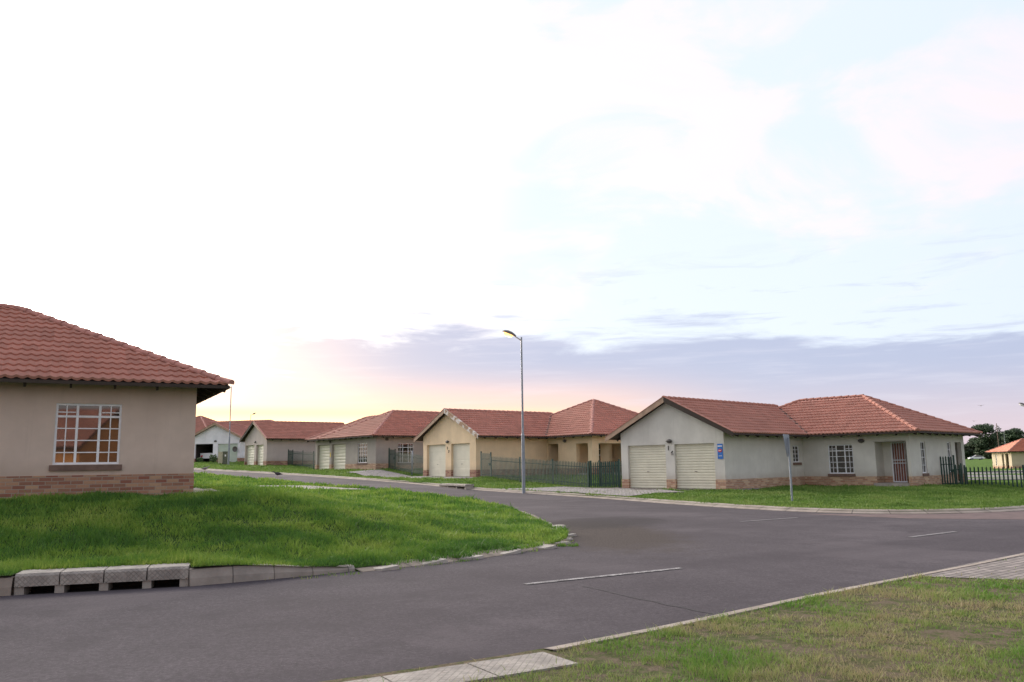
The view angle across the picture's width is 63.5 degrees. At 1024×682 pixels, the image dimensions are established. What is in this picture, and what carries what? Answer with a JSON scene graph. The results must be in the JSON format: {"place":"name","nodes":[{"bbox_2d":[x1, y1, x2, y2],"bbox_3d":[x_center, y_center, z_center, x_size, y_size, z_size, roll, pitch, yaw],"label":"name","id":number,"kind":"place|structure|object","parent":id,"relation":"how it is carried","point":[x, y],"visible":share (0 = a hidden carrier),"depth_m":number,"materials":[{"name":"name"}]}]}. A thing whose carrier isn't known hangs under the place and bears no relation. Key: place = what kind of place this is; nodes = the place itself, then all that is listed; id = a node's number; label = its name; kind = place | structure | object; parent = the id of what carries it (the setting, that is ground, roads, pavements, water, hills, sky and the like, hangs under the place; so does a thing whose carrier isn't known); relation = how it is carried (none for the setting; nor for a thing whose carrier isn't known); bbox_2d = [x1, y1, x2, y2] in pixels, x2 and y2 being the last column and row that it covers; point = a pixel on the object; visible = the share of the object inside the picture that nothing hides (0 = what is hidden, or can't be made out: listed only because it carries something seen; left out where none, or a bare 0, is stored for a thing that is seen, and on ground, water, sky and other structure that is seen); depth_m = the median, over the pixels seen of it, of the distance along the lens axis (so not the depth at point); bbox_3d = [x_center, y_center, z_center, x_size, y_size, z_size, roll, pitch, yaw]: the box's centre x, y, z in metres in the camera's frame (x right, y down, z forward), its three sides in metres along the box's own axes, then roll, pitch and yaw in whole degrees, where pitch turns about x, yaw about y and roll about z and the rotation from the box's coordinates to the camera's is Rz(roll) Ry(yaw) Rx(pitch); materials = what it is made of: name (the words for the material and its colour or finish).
{"place":"outdoors","nodes":[
{"label":"outdoors","id":0,"kind":"place"},
{"bbox_2d":[193,488,220,491],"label":"pavement","id":1,"kind":"structure","parent":0,"point":[196,489],"depth_m":20.83,"materials":[{"name":"concrete"}]},
{"bbox_2d":[0,477,562,575],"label":"lawn","id":2,"kind":"structure","parent":0,"point":[173,537],"depth_m":14.94,"materials":[{"name":"plant"}]},
{"bbox_2d":[14,563,190,594],"bbox_3d":[-5.442,3.331,11.079,2.084,0.567,0.463,2,-9,-17],"label":"storm drain","id":3,"kind":"object","parent":2,"relation":"on","point":[80,579],"visible":0.56,"depth_m":10.99,"materials":[{"name":"concrete"}]},
{"bbox_2d":[21,549,194,570],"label":"grass","id":4,"kind":"structure","parent":2,"relation":"on","point":[93,563],"depth_m":11.41,"materials":[{"name":"green plant"}]},
{"bbox_2d":[0,303,233,498],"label":"house","id":5,"kind":"structure","parent":2,"relation":"on","point":[82,410],"depth_m":18.34,"materials":[{"name":"beige paint"}]},
{"bbox_2d":[49,403,121,470],"bbox_3d":[-9.265,2.094,18.060,1.410,1.450,0.123,4,-10,-28],"label":"window","id":6,"kind":"structure","parent":5,"relation":"in","point":[84,433],"depth_m":18.09,"materials":[{"name":"white metal"}]},
{"bbox_2d":[194,471,518,509],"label":"grass","id":7,"kind":"structure","parent":2,"relation":"on","point":[392,495],"depth_m":33.95,"materials":[{"name":"green plant"}]},
{"bbox_2d":[382,525,568,565],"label":"grass","id":8,"kind":"structure","parent":2,"relation":"on","point":[560,536],"depth_m":14.88,"materials":[{"name":"green plant"}]},
{"bbox_2d":[258,485,359,488],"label":"pavement","id":9,"kind":"structure","parent":0,"point":[308,486],"depth_m":39.73,"materials":[{"name":"concrete"}]},
{"bbox_2d":[350,470,472,477],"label":"pavement","id":10,"kind":"structure","parent":0,"point":[383,473],"depth_m":56.21,"materials":[{"name":"grey concrete"}]},
{"bbox_2d":[0,470,1023,681],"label":"road","id":11,"kind":"structure","parent":0,"point":[325,627],"depth_m":10.07,"materials":[{"name":"grey asphalt"}]},
{"bbox_2d":[0,576,14,595],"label":"kerb","id":12,"kind":"structure","parent":11,"relation":"on","point":[7,585],"depth_m":10.56,"materials":[{"name":"concrete"}]},
{"bbox_2d":[189,564,354,585],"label":"kerb","id":13,"kind":"structure","parent":11,"relation":"on","point":[210,575],"depth_m":11.64,"materials":[{"name":"grey concrete"}]},
{"bbox_2d":[373,565,398,570],"bbox_3d":[-1.927,3.507,12.690,0.390,0.112,0.261,4,-10,-27],"label":"kerb stone","id":14,"kind":"object","parent":11,"relation":"on","point":[388,567],"visible":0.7,"depth_m":12.65,"materials":[{"name":"concrete"}]},
{"bbox_2d":[265,536,573,579],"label":"grass","id":15,"kind":"structure","parent":11,"relation":"on","point":[415,565],"depth_m":13.06,"materials":[{"name":"green plant"}]},
{"bbox_2d":[420,558,447,564],"bbox_3d":[-1.273,3.600,13.361,0.185,0.126,0.516,-8,-11,42],"label":"kerb stone","id":16,"kind":"object","parent":11,"relation":"on","point":[441,560],"visible":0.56,"depth_m":13.34,"materials":[{"name":"concrete"}]},
{"bbox_2d":[355,510,570,571],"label":"kerb","id":17,"kind":"structure","parent":11,"relation":"on","point":[414,563],"depth_m":14.21,"materials":[{"name":"grey concrete"}]},
{"bbox_2d":[458,555,483,559],"bbox_3d":[-0.695,3.678,13.952,0.258,0.092,0.536,-9,-12,44],"label":"kerb stone","id":18,"kind":"object","parent":11,"relation":"on","point":[473,557],"visible":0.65,"depth_m":13.87,"materials":[{"name":"concrete"}]},
{"bbox_2d":[550,541,570,544],"bbox_3d":[0.918,3.993,16.239,0.468,0.081,0.254,7,-12,-44],"label":"kerb stone","id":19,"kind":"object","parent":11,"relation":"on","point":[561,542],"visible":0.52,"depth_m":16.18,"materials":[{"name":"concrete"}]},
{"bbox_2d":[558,542,578,546],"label":"grass","id":20,"kind":"structure","parent":11,"relation":"on","point":[571,545],"depth_m":15.84,"materials":[{"name":"green plant"}]},
{"bbox_2d":[523,568,680,583],"bbox_3d":[1.361,3.322,11.720,2.789,0.002,0.110,4,-10,-31],"label":"road marking","id":21,"kind":"object","parent":11,"relation":"on","point":[600,576],"visible":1,"depth_m":11.62,"materials":[{"name":"paint"}]},
{"bbox_2d":[194,468,1023,513],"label":"kerb","id":22,"kind":"structure","parent":11,"relation":"on","point":[879,511],"depth_m":27.81,"materials":[{"name":"concrete"}]},
{"bbox_2d":[584,586,715,614],"bbox_3d":[1.622,3.001,9.542,0.097,0.007,2.881,4,-10,-31],"label":"road crack","id":23,"kind":"object","parent":11,"relation":"on","point":[650,600],"visible":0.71,"depth_m":9.55,"materials":[{"name":"grey asphalt"}]},
{"bbox_2d":[534,544,1023,651],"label":"kerb","id":24,"kind":"structure","parent":11,"relation":"on","point":[642,631],"depth_m":8.53,"materials":[{"name":"grey concrete"}]},
{"bbox_2d":[910,531,956,536],"bbox_3d":[8.893,4.074,17.446,1.914,0.001,0.110,6,-11,-36],"label":"road marking","id":25,"kind":"object","parent":11,"relation":"on","point":[932,534],"visible":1,"depth_m":17.37,"materials":[{"name":"paint"}]},
{"bbox_2d":[0,0,1023,443],"label":"sky","id":26,"kind":"structure","parent":0,"point":[343,211],"materials":[{"name":"white"}]},
{"bbox_2d":[498,486,681,495],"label":"pavement","id":27,"kind":"structure","parent":0,"point":[625,491],"depth_m":36.92,"materials":[{"name":"grey concrete"}]},
{"bbox_2d":[503,330,524,492],"bbox_3d":[0.086,3.321,38.286,0.963,7.786,0.320,-2,-9,8],"label":"street lamp","id":28,"kind":"object","parent":27,"relation":"on","point":[507,333],"visible":0.98,"depth_m":38.14,"materials":[{"name":"grey metal"}]},
{"bbox_2d":[195,458,1023,510],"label":"lawn","id":29,"kind":"structure","parent":0,"point":[984,463],"depth_m":50.81,"materials":[{"name":"green plant"}]},
{"bbox_2d":[209,454,217,461],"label":"shrub","id":30,"kind":"object","parent":29,"relation":"on","point":[213,458],"visible":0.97,"depth_m":84.99,"materials":[{"name":"green plant"}]},
{"bbox_2d":[218,452,222,462],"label":"meter post","id":31,"kind":"object","parent":29,"relation":"on","point":[220,456],"visible":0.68,"depth_m":83.21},
{"bbox_2d":[194,422,247,461],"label":"house","id":32,"kind":"structure","parent":29,"relation":"on","point":[214,436],"depth_m":88.59,"materials":[{"name":"white paint"}]},
{"bbox_2d":[200,449,212,461],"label":"pickup","id":33,"kind":"object","parent":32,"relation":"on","point":[205,456],"visible":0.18,"depth_m":89.67,"materials":[{"name":"white metal"}]},
{"bbox_2d":[218,444,237,461],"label":"garage door","id":34,"kind":"structure","parent":32,"relation":"in","point":[222,447],"depth_m":88.16,"materials":[{"name":"white metal"}]},
{"bbox_2d":[195,415,273,432],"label":"roof","id":35,"kind":"structure","parent":32,"relation":"part of","point":[202,422],"depth_m":107.36,"materials":[{"name":"tile"}]},
{"bbox_2d":[222,451,227,463],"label":"utility kiosk","id":36,"kind":"object","parent":29,"relation":"on","point":[225,458],"visible":0.92,"depth_m":82.67,"materials":[{"name":"grey metal"}]},
{"bbox_2d":[228,385,231,463],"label":"street lamp","id":37,"kind":"object","parent":29,"relation":"on","point":[229,430],"visible":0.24,"depth_m":81.83,"materials":[{"name":"grey metal"}]},
{"bbox_2d":[239,420,343,464],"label":"house","id":38,"kind":"structure","parent":29,"relation":"on","point":[269,442],"depth_m":78.11,"materials":[{"name":"beige paint"}]},
{"bbox_2d":[247,445,253,464],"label":"garage door","id":39,"kind":"structure","parent":38,"relation":"in","point":[250,453],"depth_m":79.69,"materials":[{"name":"white metal"}]},
{"bbox_2d":[258,445,263,464],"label":"garage door","id":40,"kind":"structure","parent":38,"relation":"in","point":[260,447],"depth_m":77.60,"materials":[{"name":"white metal"}]},
{"bbox_2d":[288,449,314,468],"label":"palisade fence","id":41,"kind":"object","parent":29,"relation":"on","point":[290,458],"visible":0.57,"depth_m":73.39,"materials":[{"name":"grey metal"}]},
{"bbox_2d":[305,410,439,469],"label":"house","id":42,"kind":"structure","parent":29,"relation":"on","point":[366,442],"depth_m":63.18,"materials":[{"name":"paint"}]},
{"bbox_2d":[319,445,329,468],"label":"garage door","id":43,"kind":"structure","parent":42,"relation":"in","point":[324,450],"depth_m":66.73,"materials":[{"name":"white metal"}]},
{"bbox_2d":[334,444,345,469],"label":"garage door","id":44,"kind":"structure","parent":42,"relation":"in","point":[339,449],"depth_m":64.80,"materials":[{"name":"white metal"}]},
{"bbox_2d":[357,443,366,464],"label":"window","id":45,"kind":"structure","parent":42,"relation":"in","point":[362,447],"depth_m":61.93,"materials":[{"name":"white metal"}]},
{"bbox_2d":[398,443,412,464],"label":"window","id":46,"kind":"structure","parent":42,"relation":"in","point":[407,448],"depth_m":62.09,"materials":[{"name":"white metal"}]},
{"bbox_2d":[388,448,422,474],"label":"palisade fence","id":47,"kind":"object","parent":29,"relation":"on","point":[394,454],"visible":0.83,"depth_m":58.18,"materials":[{"name":"metal"}]},
{"bbox_2d":[194,461,621,493],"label":"grass","id":48,"kind":"structure","parent":29,"relation":"on","point":[285,469],"depth_m":50.57,"materials":[{"name":"green plant"}]},
{"bbox_2d":[439,483,473,489],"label":"storm drain","id":49,"kind":"object","parent":29,"relation":"on","point":[468,486],"visible":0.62,"depth_m":41.80,"materials":[{"name":"concrete"}]},
{"bbox_2d":[414,399,637,476],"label":"house","id":50,"kind":"structure","parent":29,"relation":"on","point":[455,441],"depth_m":52.59,"materials":[{"name":"beige paint"}]},
{"bbox_2d":[429,444,445,476],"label":"garage door","id":51,"kind":"structure","parent":50,"relation":"in","point":[437,453],"depth_m":53.68,"materials":[{"name":"white metal"}]},
{"bbox_2d":[453,443,469,476],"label":"garage door","id":52,"kind":"structure","parent":50,"relation":"in","point":[461,452],"depth_m":51.54,"materials":[{"name":"white metal"}]},
{"bbox_2d":[480,451,589,486],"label":"palisade fence","id":53,"kind":"object","parent":29,"relation":"on","point":[506,461],"visible":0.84,"depth_m":44.75,"materials":[{"name":"metal"}]},
{"bbox_2d":[590,459,620,487],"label":"palisade fence","id":54,"kind":"object","parent":29,"relation":"on","point":[611,480],"visible":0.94,"depth_m":40.69,"materials":[{"name":"green metal"}]},
{"bbox_2d":[598,460,621,485],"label":"palisade fence","id":55,"kind":"object","parent":29,"relation":"on","point":[608,470],"visible":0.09,"depth_m":42.20,"materials":[{"name":"metal"}]},
{"bbox_2d":[783,434,792,500],"bbox_3d":[9.680,4.559,28.832,0.120,2.600,0.860,-6,-10,31],"label":"road sign","id":56,"kind":"object","parent":29,"relation":"on","point":[786,442],"visible":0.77,"depth_m":28.85,"materials":[{"name":"grey metal"}]},
{"bbox_2d":[605,394,982,489],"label":"house","id":57,"kind":"structure","parent":29,"relation":"on","point":[667,442],"depth_m":38.90,"materials":[{"name":"white paint"}]},
{"bbox_2d":[629,445,666,487],"bbox_3d":[6.464,5.956,39.236,0.062,2.040,2.270,7,-12,-43],"label":"garage door","id":58,"kind":"structure","parent":57,"relation":"in","point":[647,462],"depth_m":39.25,"materials":[{"name":"beige metal"}]},
{"bbox_2d":[676,443,715,488],"bbox_3d":[8.300,5.640,37.290,0.062,2.040,2.180,7,-12,-43],"label":"garage door","id":59,"kind":"structure","parent":57,"relation":"in","point":[695,463],"depth_m":37.30,"materials":[{"name":"beige metal"}]},
{"bbox_2d":[793,446,801,464],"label":"window","id":60,"kind":"structure","parent":57,"relation":"in","point":[795,448],"depth_m":40.54,"materials":[{"name":"white metal"}]},
{"bbox_2d":[828,444,855,475],"bbox_3d":[15.723,5.708,39.524,0.138,1.500,1.350,7,-12,-43],"label":"window","id":61,"kind":"structure","parent":57,"relation":"in","point":[841,463],"depth_m":39.56,"materials":[{"name":"white metal"}]},
{"bbox_2d":[892,443,907,482],"bbox_3d":[18.156,5.621,38.288,0.085,1.900,0.940,7,-12,-43],"label":"door","id":62,"kind":"structure","parent":57,"relation":"in","point":[903,444],"depth_m":38.42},
{"bbox_2d":[920,441,929,475],"bbox_3d":[19.049,5.441,38.253,0.700,1.580,0.138,7,-12,-43],"label":"window","id":63,"kind":"structure","parent":57,"relation":"in","point":[924,473],"depth_m":38.37,"materials":[{"name":"white metal"}]},
{"bbox_2d":[947,442,953,474],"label":"window","id":64,"kind":"structure","parent":57,"relation":"in","point":[948,445],"depth_m":40.59,"materials":[{"name":"white metal"}]},
{"bbox_2d":[567,480,1023,509],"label":"grass","id":65,"kind":"structure","parent":29,"relation":"on","point":[954,499],"depth_m":31.46,"materials":[{"name":"green plant"}]},
{"bbox_2d":[940,455,963,484],"bbox_3d":[20.781,6.288,39.174,1.025,1.830,0.095,-9,-12,42],"label":"palisade fence","id":66,"kind":"object","parent":29,"relation":"on","point":[954,469],"visible":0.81,"depth_m":39.14,"materials":[{"name":"metal"}]},
{"bbox_2d":[964,448,978,458],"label":"tree","id":67,"kind":"object","parent":29,"relation":"on","point":[969,452],"visible":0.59,"depth_m":293.87,"materials":[{"name":"green plant"}]},
{"bbox_2d":[966,437,979,452],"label":"tree","id":68,"kind":"object","parent":29,"relation":"on","point":[972,448],"visible":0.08,"depth_m":306.40,"materials":[{"name":"green plant"}]},
{"bbox_2d":[968,455,983,459],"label":"parked car","id":69,"kind":"object","parent":29,"relation":"on","point":[979,457],"visible":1,"depth_m":255.74,"materials":[{"name":"white metal"}]},
{"bbox_2d":[966,423,1003,458],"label":"tree","id":70,"kind":"object","parent":29,"relation":"on","point":[983,442],"visible":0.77,"depth_m":285.81,"materials":[{"name":"green plant"}]},
{"bbox_2d":[963,465,1023,487],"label":"palisade fence","id":71,"kind":"object","parent":29,"relation":"on","point":[978,471],"visible":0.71,"depth_m":37.81,"materials":[{"name":"metal"}]},
{"bbox_2d":[991,431,1004,444],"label":"tree","id":72,"kind":"object","parent":29,"relation":"on","point":[1001,439],"visible":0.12,"depth_m":302.26,"materials":[{"name":"green plant"}]},
{"bbox_2d":[985,438,1023,467],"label":"house","id":73,"kind":"structure","parent":29,"relation":"on","point":[1010,455],"depth_m":117.19,"materials":[{"name":"beige paint"}]},
{"bbox_2d":[1001,428,1023,444],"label":"tree","id":74,"kind":"object","parent":29,"relation":"on","point":[1012,434],"visible":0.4,"depth_m":289.60,"materials":[{"name":"green plant"}]},
{"bbox_2d":[320,558,1023,681],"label":"lawn","id":75,"kind":"structure","parent":0,"point":[954,634],"depth_m":6.81,"materials":[{"name":"green plant"}]},
{"bbox_2d":[346,652,577,681],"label":"storm drain","id":76,"kind":"object","parent":75,"relation":"on","point":[538,661],"visible":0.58,"depth_m":6.09,"materials":[{"name":"concrete"}]},
{"bbox_2d":[605,487,758,489],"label":"pavement","id":77,"kind":"structure","parent":0,"point":[678,489],"depth_m":38.58,"materials":[{"name":"grey concrete"}]},
{"bbox_2d":[817,511,1023,518],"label":"pavement","id":78,"kind":"structure","parent":0,"point":[1005,515],"depth_m":22.95,"materials":[{"name":"grey concrete"}]},
{"bbox_2d":[908,553,1023,579],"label":"pavement","id":79,"kind":"structure","parent":0,"point":[1000,568],"depth_m":11.13,"materials":[{"name":"grey concrete"}]},
{"bbox_2d":[967,470,1022,479],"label":"pavement","id":80,"kind":"structure","parent":0,"point":[1014,476],"depth_m":68.40,"materials":[{"name":"grey concrete"}]}
]}

